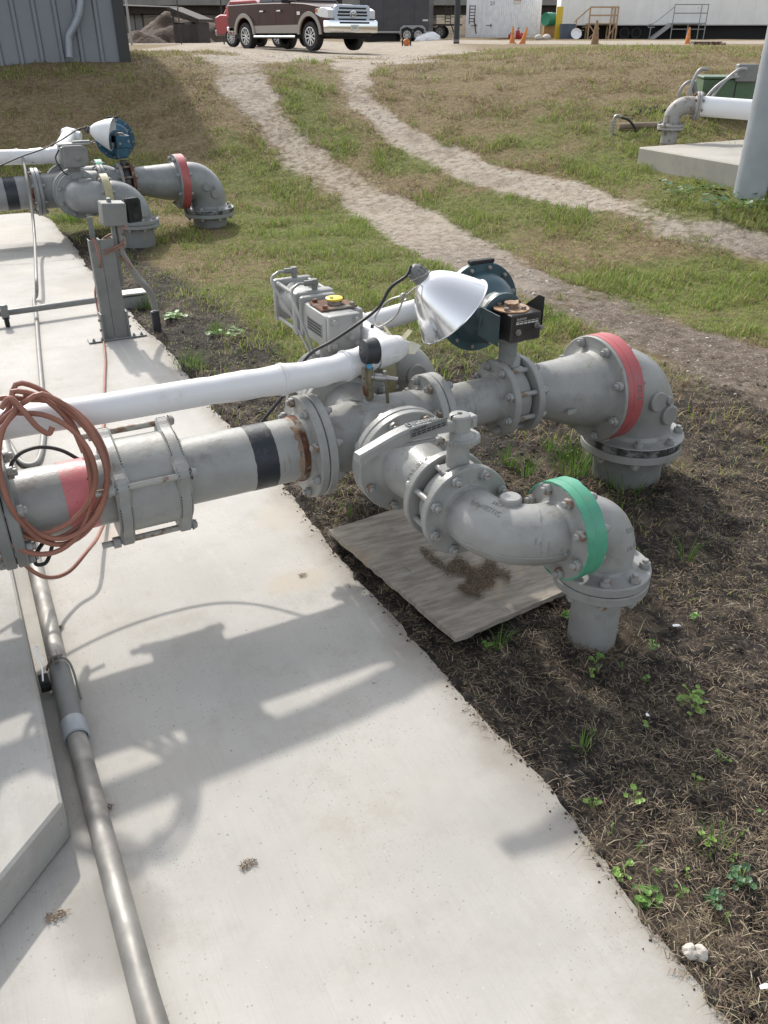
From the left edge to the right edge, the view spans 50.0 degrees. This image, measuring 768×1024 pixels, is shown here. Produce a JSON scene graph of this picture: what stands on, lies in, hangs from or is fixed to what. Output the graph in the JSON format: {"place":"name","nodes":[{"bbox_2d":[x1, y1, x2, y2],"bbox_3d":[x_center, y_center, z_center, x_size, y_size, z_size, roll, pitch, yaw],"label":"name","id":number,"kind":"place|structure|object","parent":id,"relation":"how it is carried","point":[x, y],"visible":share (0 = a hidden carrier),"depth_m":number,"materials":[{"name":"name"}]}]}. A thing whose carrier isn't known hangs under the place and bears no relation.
{"place":"outdoors","nodes":[
{"label":"outdoors","id":0,"kind":"place"},
{"bbox_2d":[125,15,542,38],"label":"hillside","id":1,"kind":"structure","parent":0,"point":[440,19],"depth_m":88.23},
{"bbox_2d":[0,37,767,1023],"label":"ground","id":2,"kind":"structure","parent":0,"point":[154,141],"depth_m":4.98,"materials":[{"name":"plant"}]},
{"bbox_2d":[0,0,130,65],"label":"metal building","id":3,"kind":"structure","parent":2,"relation":"on","point":[61,31],"depth_m":12.09,"materials":[{"name":"grey"}]},
{"bbox_2d":[50,208,83,222],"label":"grass tuft","id":4,"kind":"object","parent":2,"relation":"on","point":[72,221],"visible":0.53,"depth_m":8.19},
{"bbox_2d":[0,116,233,247],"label":"pipe header","id":5,"kind":"object","parent":2,"relation":"on","point":[72,184],"visible":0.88,"depth_m":7.26,"materials":[{"name":"grey paint"}]},
{"bbox_2d":[0,127,81,164],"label":"wrapped pipe","id":6,"kind":"object","parent":5,"relation":"attached to","point":[45,156],"visible":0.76,"depth_m":7.25,"materials":[{"name":"white plastic"}]},
{"bbox_2d":[9,148,45,467],"bbox_3d":[-2.554,-1.664,5.326,0.517,0.745,5.076,-10,32,-17],"label":"conduit hose","id":7,"kind":"object","parent":6,"relation":"hanging from","point":[34,463],"visible":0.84,"depth_m":5.07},
{"bbox_2d":[0,118,115,165],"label":"reflector lamp","id":8,"kind":"object","parent":5,"relation":"attached to","point":[100,131],"visible":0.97,"depth_m":7.22,"materials":[{"name":"metal"}]},
{"bbox_2d":[87,197,161,343],"bbox_3d":[-1.590,-1.420,4.881,0.462,0.831,0.145,-14,33,-23],"label":"strut post","id":9,"kind":"object","parent":2,"relation":"on","point":[115,216],"visible":0.93,"depth_m":4.85,"materials":[{"name":"metal"}]},
{"bbox_2d":[100,225,132,268],"bbox_3d":[-1.559,-1.548,4.810,0.207,0.270,0.136,2,30,4],"label":"wire wrap","id":10,"kind":"object","parent":9,"relation":"attached to","point":[123,228],"visible":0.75,"depth_m":4.77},
{"bbox_2d":[125,0,132,44],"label":"fence post","id":11,"kind":"object","parent":2,"relation":"on","point":[129,26],"visible":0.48,"depth_m":36.94,"materials":[{"name":"grey metal"}]},
{"bbox_2d":[122,288,146,309],"bbox_3d":[-1.740,-1.436,5.634,0.230,0.142,0.130,-14,33,-23],"label":"capped stub","id":12,"kind":"object","parent":2,"relation":"on","point":[129,295],"visible":0.33,"depth_m":5.59,"materials":[{"name":"grey paint"}]},
{"bbox_2d":[130,292,160,309],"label":"grass tuft","id":13,"kind":"object","parent":2,"relation":"on","point":[146,303],"visible":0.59,"depth_m":5.60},
{"bbox_2d":[163,309,187,319],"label":"weed","id":14,"kind":"object","parent":2,"relation":"on","point":[169,314],"visible":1,"depth_m":5.38,"materials":[{"name":"green plant"}]},
{"bbox_2d":[167,348,206,369],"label":"grass tuft","id":15,"kind":"object","parent":2,"relation":"on","point":[191,361],"visible":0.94,"depth_m":4.63,"materials":[{"name":"plant"}]},
{"bbox_2d":[206,320,226,333],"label":"grass tuft","id":16,"kind":"object","parent":2,"relation":"on","point":[217,325],"visible":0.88,"depth_m":5.20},
{"bbox_2d":[205,325,243,335],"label":"weed","id":17,"kind":"object","parent":2,"relation":"on","point":[227,332],"visible":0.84,"depth_m":5.10,"materials":[{"name":"green plant"}]},
{"bbox_2d":[123,0,556,31],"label":"building","id":18,"kind":"structure","parent":2,"relation":"on","point":[138,15],"depth_m":81.02,"materials":[{"name":"metal"}]},
{"bbox_2d":[0,257,683,653],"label":"pipe header","id":19,"kind":"object","parent":2,"relation":"on","point":[402,433],"visible":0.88,"depth_m":2.54,"materials":[{"name":"grey paint"}]},
{"bbox_2d":[9,445,78,566],"bbox_3d":[-0.969,-0.032,2.465,0.233,0.291,0.226,-14,33,-23],"label":"cable loop","id":20,"kind":"object","parent":19,"relation":"attached to","point":[11,463],"visible":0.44,"depth_m":2.45,"materials":[{"name":"black rubber"}]},
{"bbox_2d":[0,238,110,579],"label":"hose","id":21,"kind":"object","parent":19,"relation":"hanging from","point":[14,407],"visible":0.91,"depth_m":2.25,"materials":[{"name":"rubber"}]},
{"bbox_2d":[0,299,420,439],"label":"wrapped pipe","id":22,"kind":"object","parent":19,"relation":"attached to","point":[281,379],"visible":0.73,"depth_m":2.48,"materials":[{"name":"white plastic"}]},
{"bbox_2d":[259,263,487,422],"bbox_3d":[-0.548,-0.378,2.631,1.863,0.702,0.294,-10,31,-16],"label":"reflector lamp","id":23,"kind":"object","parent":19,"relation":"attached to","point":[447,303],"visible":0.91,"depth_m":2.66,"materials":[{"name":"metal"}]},
{"bbox_2d":[339,499,358,515],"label":"grass tuft","id":24,"kind":"object","parent":2,"relation":"on","point":[351,509],"visible":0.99,"depth_m":3.21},
{"bbox_2d":[0,213,729,1023],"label":"concrete walkway","id":25,"kind":"structure","parent":2,"relation":"on","point":[404,845],"depth_m":1.97,"materials":[{"name":"concrete"}]},
{"bbox_2d":[0,569,70,924],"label":"concrete pad","id":26,"kind":"object","parent":25,"relation":"on","point":[35,831],"visible":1,"depth_m":1.92,"materials":[{"name":"concrete"}]},
{"bbox_2d":[34,645,44,680],"bbox_3d":[-0.939,0.412,2.257,0.022,0.049,0.110,-14,33,-23],"label":"twine","id":27,"kind":"object","parent":26,"relation":"attached to","point":[36,653],"visible":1,"depth_m":2.26,"materials":[{"name":"white fabric"}]},
{"bbox_2d":[42,905,70,923],"bbox_3d":[-0.684,0.844,1.724,0.062,0.007,0.038,-14,33,-23],"label":"dead grass scrap","id":28,"kind":"object","parent":25,"relation":"on","point":[54,915],"visible":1,"depth_m":1.72,"materials":[{"name":"plant"}]},
{"bbox_2d":[0,292,125,326],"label":"rail","id":29,"kind":"object","parent":25,"relation":"on","point":[5,312],"visible":0.94,"depth_m":5.31,"materials":[{"name":"metal"}]},
{"bbox_2d":[2,439,169,1023],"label":"steel conduit","id":30,"kind":"object","parent":25,"relation":"on","point":[144,994],"visible":0.95,"depth_m":1.88,"materials":[{"name":"metal"}]},
{"bbox_2d":[237,858,257,871],"bbox_3d":[-0.303,0.782,1.831,0.048,0.007,0.035,-14,33,-23],"label":"dead grass scrap","id":31,"kind":"object","parent":25,"relation":"on","point":[244,867],"visible":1,"depth_m":1.83,"materials":[{"name":"plant"}]},
{"bbox_2d":[56,227,721,1016],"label":"slab edge crumbs","id":32,"kind":"object","parent":25,"relation":"on","point":[446,671],"visible":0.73,"depth_m":2.33,"materials":[{"name":"concrete"}]},
{"bbox_2d":[0,42,767,601],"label":"green grass","id":33,"kind":"structure","parent":2,"relation":"on","point":[638,294],"depth_m":7.56,"materials":[{"name":"plant"}]},
{"bbox_2d":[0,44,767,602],"bbox_3d":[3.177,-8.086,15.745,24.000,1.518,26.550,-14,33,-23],"label":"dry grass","id":34,"kind":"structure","parent":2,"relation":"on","point":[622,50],"depth_m":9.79,"materials":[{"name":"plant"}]},
{"bbox_2d":[359,0,433,40],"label":"enclosed trailer","id":35,"kind":"object","parent":2,"relation":"on","point":[411,20],"visible":0.69,"depth_m":53.16,"materials":[{"name":"grey metal"}]},
{"bbox_2d":[61,220,767,1023],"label":"straw litter","id":36,"kind":"object","parent":2,"relation":"on","point":[739,994],"visible":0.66,"depth_m":2.19,"materials":[{"name":"plant"}]},
{"bbox_2d":[328,509,565,641],"bbox_3d":[0.215,0.163,2.859,0.506,0.028,0.754,-19,35,-29],"label":"plywood sheet","id":37,"kind":"object","parent":2,"relation":"on","point":[384,546],"visible":0.69,"depth_m":2.74,"materials":[{"name":"wood"}]},
{"bbox_2d":[418,546,515,597],"bbox_3d":[0.288,0.181,2.794,0.235,0.009,0.387,-14,33,-23],"label":"dead grass clump","id":38,"kind":"object","parent":37,"relation":"on","point":[481,572],"visible":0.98,"depth_m":2.76,"materials":[{"name":"plant"}]},
{"bbox_2d":[433,5,476,38],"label":"flatbed trailer","id":39,"kind":"object","parent":2,"relation":"on","point":[442,30],"visible":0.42,"depth_m":57.91,"materials":[{"name":"metal"}]},
{"bbox_2d":[482,640,493,649],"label":"weed","id":40,"kind":"object","parent":2,"relation":"on","point":[487,645],"visible":0.99,"depth_m":2.50,"materials":[{"name":"green plant"}]},
{"bbox_2d":[487,618,517,650],"bbox_3d":[0.342,0.375,2.485,0.135,0.085,0.086,-14,33,-23],"label":"grass tuft","id":41,"kind":"object","parent":2,"relation":"on","point":[496,648],"visible":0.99,"depth_m":2.49,"materials":[{"name":"plant"}]},
{"bbox_2d":[465,0,541,37],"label":"shipping container","id":42,"kind":"object","parent":2,"relation":"on","point":[496,18],"visible":0.91,"depth_m":59.42,"materials":[{"name":"metal"}]},
{"bbox_2d":[488,438,526,467],"bbox_3d":[0.534,-0.256,3.557,0.177,0.104,0.186,-14,33,-23],"label":"grass tuft","id":43,"kind":"object","parent":2,"relation":"on","point":[508,455],"visible":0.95,"depth_m":3.58,"materials":[{"name":"plant"}]},
{"bbox_2d":[512,452,544,477],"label":"grass tuft","id":44,"kind":"object","parent":2,"relation":"on","point":[527,469],"visible":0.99,"depth_m":3.49,"materials":[{"name":"plant"}]},
{"bbox_2d":[535,34,542,39],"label":"rubble stone","id":45,"kind":"object","parent":2,"relation":"on","point":[538,37],"visible":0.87,"depth_m":56.67,"materials":[{"name":"stone"}]},
{"bbox_2d":[543,34,550,39],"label":"rubble stone","id":46,"kind":"object","parent":2,"relation":"on","point":[546,36],"visible":0.84,"depth_m":56.64,"materials":[{"name":"stone"}]},
{"bbox_2d":[542,26,554,38],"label":"brown boards","id":47,"kind":"object","parent":2,"relation":"on","point":[550,30],"visible":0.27,"depth_m":57.95,"materials":[{"name":"wood"}]},
{"bbox_2d":[541,12,555,25],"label":"green drum","id":48,"kind":"object","parent":47,"relation":"on","point":[548,18],"visible":1,"depth_m":56.98,"materials":[{"name":"plastic"}]},
{"bbox_2d":[538,425,559,451],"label":"grass tuft","id":49,"kind":"object","parent":2,"relation":"on","point":[547,444],"visible":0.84,"depth_m":3.70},
{"bbox_2d":[543,305,571,322],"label":"grass tuft","id":50,"kind":"object","parent":2,"relation":"on","point":[555,314],"visible":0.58,"depth_m":5.39,"materials":[{"name":"plant"}]},
{"bbox_2d":[554,7,563,38],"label":"bollard","id":51,"kind":"object","parent":2,"relation":"on","point":[559,15],"visible":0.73,"depth_m":56.83,"materials":[{"name":"metal"}]},
{"bbox_2d":[560,610,569,617],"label":"weed","id":52,"kind":"object","parent":2,"relation":"on","point":[566,613],"visible":1,"depth_m":2.60,"materials":[{"name":"green plant"}]},
{"bbox_2d":[538,431,596,478],"bbox_3d":[0.807,-0.249,3.509,0.329,0.140,0.343,-14,33,-23],"label":"grass tuft","id":53,"kind":"object","parent":2,"relation":"on","point":[570,457],"visible":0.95,"depth_m":3.54,"materials":[{"name":"plant"}]},
{"bbox_2d":[560,24,575,38],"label":"blue bin","id":54,"kind":"object","parent":2,"relation":"on","point":[565,30],"visible":0.94,"depth_m":56.29,"materials":[{"name":"plastic"}]},
{"bbox_2d":[571,28,581,38],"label":"white basin","id":55,"kind":"object","parent":2,"relation":"on","point":[576,33],"visible":1,"depth_m":55.85,"materials":[{"name":"plastic"}]},
{"bbox_2d":[564,721,597,753],"bbox_3d":[0.515,0.589,2.128,0.094,0.072,0.069,-17,34,-26],"label":"grass tuft","id":56,"kind":"object","parent":2,"relation":"on","point":[582,742],"visible":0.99,"depth_m":2.14,"materials":[{"name":"plant"}]},
{"bbox_2d":[583,797,601,808],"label":"weed","id":57,"kind":"object","parent":2,"relation":"on","point":[585,800],"visible":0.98,"depth_m":1.97,"materials":[{"name":"green plant"}]},
{"bbox_2d":[591,20,600,44],"bbox_3d":[9.566,-21.619,37.170,0.472,1.005,0.472,0,30,0],"label":"traffic cone","id":58,"kind":"object","parent":2,"relation":"on","point":[595,39],"visible":0.9,"depth_m":37.13,"materials":[{"name":"plastic"}]},
{"bbox_2d":[573,6,619,38],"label":"wooden steps","id":59,"kind":"structure","parent":2,"relation":"on","point":[610,23],"depth_m":58.71,"materials":[{"name":"wood"}]},
{"bbox_2d":[589,652,604,663],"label":"weed","id":60,"kind":"object","parent":2,"relation":"on","point":[599,654],"visible":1,"depth_m":2.42,"materials":[{"name":"green plant"}]},
{"bbox_2d":[612,858,633,881],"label":"weed","id":61,"kind":"object","parent":2,"relation":"on","point":[618,873],"visible":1,"depth_m":1.81,"materials":[{"name":"green plant"}]},
{"bbox_2d":[590,469,655,508],"bbox_3d":[0.979,-0.103,3.311,0.278,0.087,0.304,-14,33,-23],"label":"grass tuft","id":62,"kind":"object","parent":2,"relation":"on","point":[628,490],"visible":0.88,"depth_m":3.34,"materials":[{"name":"plant"}]},
{"bbox_2d":[610,114,636,133],"bbox_3d":[2.740,-4.365,9.363,0.339,0.293,0.056,-1,30,-2],"label":"hose bib","id":63,"kind":"object","parent":2,"relation":"on","point":[612,126],"visible":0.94,"depth_m":9.31,"materials":[{"name":"metal"}]},
{"bbox_2d":[623,783,645,803],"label":"weed","id":64,"kind":"object","parent":2,"relation":"on","point":[633,787],"visible":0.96,"depth_m":1.98,"materials":[{"name":"green plant"}]},
{"bbox_2d":[618,122,657,129],"bbox_3d":[3.019,-4.428,9.434,0.657,0.087,0.068,0,30,0],"label":"brown pipe","id":65,"kind":"object","parent":2,"relation":"on","point":[625,126],"visible":0.52,"depth_m":9.41,"materials":[{"name":"metal"}]},
{"bbox_2d":[641,674,650,682],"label":"weed","id":66,"kind":"object","parent":2,"relation":"on","point":[646,677],"visible":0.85,"depth_m":2.38,"materials":[{"name":"green plant"}]},
{"bbox_2d":[632,884,663,908],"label":"weed","id":67,"kind":"object","parent":2,"relation":"on","point":[645,901],"visible":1,"depth_m":1.76,"materials":[{"name":"green plant"}]},
{"bbox_2d":[648,639,659,649],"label":"weed","id":68,"kind":"object","parent":2,"relation":"on","point":[657,645],"visible":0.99,"depth_m":2.48,"materials":[{"name":"green plant"}]},
{"bbox_2d":[556,0,767,38],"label":"mobile office","id":69,"kind":"structure","parent":2,"relation":"on","point":[737,19],"depth_m":59.50,"materials":[{"name":"beige"}]},
{"bbox_2d":[648,4,708,38],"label":"metal steps","id":70,"kind":"structure","parent":2,"relation":"on","point":[661,31],"depth_m":58.42,"materials":[{"name":"grey metal"}]},
{"bbox_2d":[674,884,689,897],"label":"weed","id":71,"kind":"object","parent":2,"relation":"on","point":[686,890],"visible":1,"depth_m":1.76,"materials":[{"name":"green plant"}]},
{"bbox_2d":[648,179,723,193],"bbox_3d":[2.721,-2.984,7.568,0.697,0.121,0.654,-14,33,-23],"label":"weed","id":72,"kind":"object","parent":2,"relation":"on","point":[686,185],"visible":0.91,"depth_m":7.52,"materials":[{"name":"green plant"}]},
{"bbox_2d":[678,79,697,97],"bbox_3d":[3.546,-4.798,9.565,0.271,0.404,0.070,-3,30,-4],"label":"conduit riser","id":73,"kind":"object","parent":2,"relation":"on","point":[694,89],"visible":0.67,"depth_m":9.49,"materials":[{"name":"grey metal"}]},
{"bbox_2d":[682,942,697,960],"bbox_3d":[0.613,0.881,1.649,0.028,0.032,0.031,-14,33,-23],"label":"stone","id":74,"kind":"object","parent":2,"relation":"on","point":[689,951],"visible":1,"depth_m":1.64,"materials":[{"name":"stone"}]},
{"bbox_2d":[676,536,707,563],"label":"grass tuft","id":75,"kind":"object","parent":2,"relation":"on","point":[680,550],"visible":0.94,"depth_m":2.91,"materials":[{"name":"plant"}]},
{"bbox_2d":[676,684,708,713],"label":"weed","id":76,"kind":"object","parent":2,"relation":"on","point":[698,699],"visible":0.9,"depth_m":2.29,"materials":[{"name":"green plant"}]},
{"bbox_2d":[691,612,699,620],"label":"weed","id":77,"kind":"object","parent":2,"relation":"on","point":[694,614],"visible":0.91,"depth_m":2.60,"materials":[{"name":"green plant"}]},
{"bbox_2d":[691,773,704,787],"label":"weed","id":78,"kind":"object","parent":2,"relation":"on","point":[699,778],"visible":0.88,"depth_m":2.05,"materials":[{"name":"green plant"}]},
{"bbox_2d":[695,944,707,962],"bbox_3d":[0.635,0.882,1.648,0.026,0.034,0.032,-14,33,-23],"label":"stone","id":79,"kind":"object","parent":2,"relation":"on","point":[701,950],"visible":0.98,"depth_m":1.64,"materials":[{"name":"stone"}]},
{"bbox_2d":[637,140,767,190],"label":"concrete pad","id":80,"kind":"object","parent":2,"relation":"on","point":[717,162],"visible":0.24,"depth_m":8.05,"materials":[{"name":"concrete"}]},
{"bbox_2d":[657,91,751,145],"bbox_3d":[4.808,-3.829,8.667,3.778,1.038,0.276,6,31,10],"label":"white pipe riser","id":81,"kind":"object","parent":2,"relation":"on","point":[698,105],"visible":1,"depth_m":8.69,"materials":[{"name":"paint"}]},
{"bbox_2d":[698,831,716,846],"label":"weed","id":82,"kind":"object","parent":2,"relation":"on","point":[708,843],"visible":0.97,"depth_m":1.87,"materials":[{"name":"green plant"}]},
{"bbox_2d":[690,41,725,45],"bbox_3d":[10.605,-15.245,26.995,1.000,0.320,0.700,4,30,8],"label":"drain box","id":83,"kind":"object","parent":2,"relation":"on","point":[707,42],"visible":0.29,"depth_m":27.16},
{"bbox_2d":[704,887,725,909],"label":"weed","id":84,"kind":"object","parent":2,"relation":"on","point":[715,892],"visible":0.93,"depth_m":1.76,"materials":[{"name":"green plant"}]},
{"bbox_2d":[690,809,745,860],"bbox_3d":[0.745,0.734,1.861,0.120,0.090,0.125,0,30,0],"label":"grass tuft","id":85,"kind":"object","parent":2,"relation":"on","point":[712,832],"visible":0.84,"depth_m":1.87,"materials":[{"name":"plant"}]},
{"bbox_2d":[683,64,758,119],"bbox_3d":[4.151,-4.854,9.808,1.194,0.860,0.874,5,30,9],"label":"electrical cabinet","id":86,"kind":"object","parent":2,"relation":"on","point":[739,82],"visible":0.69,"depth_m":9.53,"materials":[{"name":"green metal"}]},
{"bbox_2d":[715,749,731,761],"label":"weed","id":87,"kind":"object","parent":2,"relation":"on","point":[719,753],"visible":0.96,"depth_m":2.11,"materials":[{"name":"green plant"}]},
{"bbox_2d":[701,188,767,207],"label":"weed","id":88,"kind":"object","parent":2,"relation":"on","point":[723,197],"visible":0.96,"depth_m":7.11,"materials":[{"name":"green plant"}]},
{"bbox_2d":[726,862,756,890],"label":"weed","id":89,"kind":"object","parent":2,"relation":"on","point":[734,872],"visible":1,"depth_m":1.79,"materials":[{"name":"green plant"}]},
{"bbox_2d":[733,27,767,200],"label":"leaning pole","id":90,"kind":"object","parent":2,"relation":"on","point":[752,176],"depth_m":7.06,"materials":[{"name":"metal"}]},
{"bbox_2d":[759,983,767,988],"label":"paper scrap","id":91,"kind":"object","parent":2,"relation":"on","point":[763,986],"visible":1,"depth_m":1.59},
{"bbox_2d":[129,40,767,410],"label":"gravel track","id":92,"kind":"structure","parent":0,"point":[655,333],"depth_m":8.33,"materials":[{"name":"gravel"}]},
{"bbox_2d":[128,30,167,43],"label":"dirt pile","id":93,"kind":"object","parent":92,"relation":"on","point":[139,37],"visible":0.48,"depth_m":42.58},
{"bbox_2d":[140,11,215,42],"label":"dirt pile","id":94,"kind":"object","parent":92,"relation":"on","point":[160,26],"visible":0.33,"depth_m":44.04,"materials":[{"name":"soil"}]},
{"bbox_2d":[176,0,181,43],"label":"fence post","id":95,"kind":"object","parent":92,"relation":"on","point":[179,21],"visible":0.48,"depth_m":39.49,"materials":[{"name":"grey metal"}]},
{"bbox_2d":[124,5,177,7],"bbox_3d":[-10.497,-22.795,37.096,0.044,0.102,5.028,8,31,13],"label":"fence rail","id":96,"kind":"object","parent":95,"relation":"attached to","point":[151,6],"visible":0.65,"depth_m":36.99,"materials":[{"name":"grey metal"}]},
{"bbox_2d":[167,7,212,42],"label":"lean to shed","id":97,"kind":"object","parent":92,"relation":"on","point":[194,31],"visible":0.86,"depth_m":42.66,"materials":[{"name":"metal"}]},
{"bbox_2d":[207,22,225,41],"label":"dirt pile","id":98,"kind":"object","parent":92,"relation":"on","point":[213,36],"visible":0.17,"depth_m":46.45,"materials":[{"name":"soil"}]},
{"bbox_2d":[215,0,304,47],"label":"red car","id":99,"kind":"object","parent":92,"relation":"on","point":[221,25],"visible":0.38,"depth_m":33.58,"materials":[{"name":"paint"}]},
{"bbox_2d":[226,0,377,50],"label":"pickup truck","id":100,"kind":"object","parent":92,"relation":"on","point":[313,24],"visible":0.99,"depth_m":26.89,"materials":[{"name":"red paint"}]},
{"bbox_2d":[402,39,410,45],"bbox_3d":[1.091,-22.781,39.935,0.470,0.320,0.350,-1,30,-2],"label":"orange marker","id":101,"kind":"object","parent":92,"relation":"on","point":[406,42],"visible":0.88,"depth_m":39.81,"materials":[{"name":"plastic"}]},
{"bbox_2d":[414,32,440,40],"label":"gravel pile","id":102,"kind":"object","parent":92,"relation":"on","point":[427,36],"visible":0.86,"depth_m":51.73,"materials":[{"name":"gravel"}]},
{"bbox_2d":[453,0,460,43],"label":"utility post","id":103,"kind":"object","parent":92,"relation":"on","point":[457,22],"visible":0.88,"depth_m":38.59,"materials":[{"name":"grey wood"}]},
{"bbox_2d":[508,26,515,43],"bbox_3d":[6.220,-23.049,39.809,0.356,0.772,0.356,0,30,0],"label":"traffic cone","id":104,"kind":"object","parent":92,"relation":"on","point":[512,38],"visible":0.94,"depth_m":39.78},
{"bbox_2d":[518,27,527,43],"bbox_3d":[6.739,-23.010,39.832,0.397,0.798,0.356,0,30,0],"label":"traffic cone","id":105,"kind":"object","parent":92,"relation":"on","point":[523,39],"visible":0.94,"depth_m":39.80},
{"bbox_2d":[683,27,690,43],"bbox_3d":[14.726,-23.025,39.823,0.344,0.749,0.344,0,30,0],"label":"traffic cone","id":106,"kind":"object","parent":92,"relation":"on","point":[687,40],"visible":0.89,"depth_m":39.78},
{"bbox_2d":[611,106,667,118],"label":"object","id":107,"kind":"structure","parent":0,"point":[662,111],"depth_m":9.94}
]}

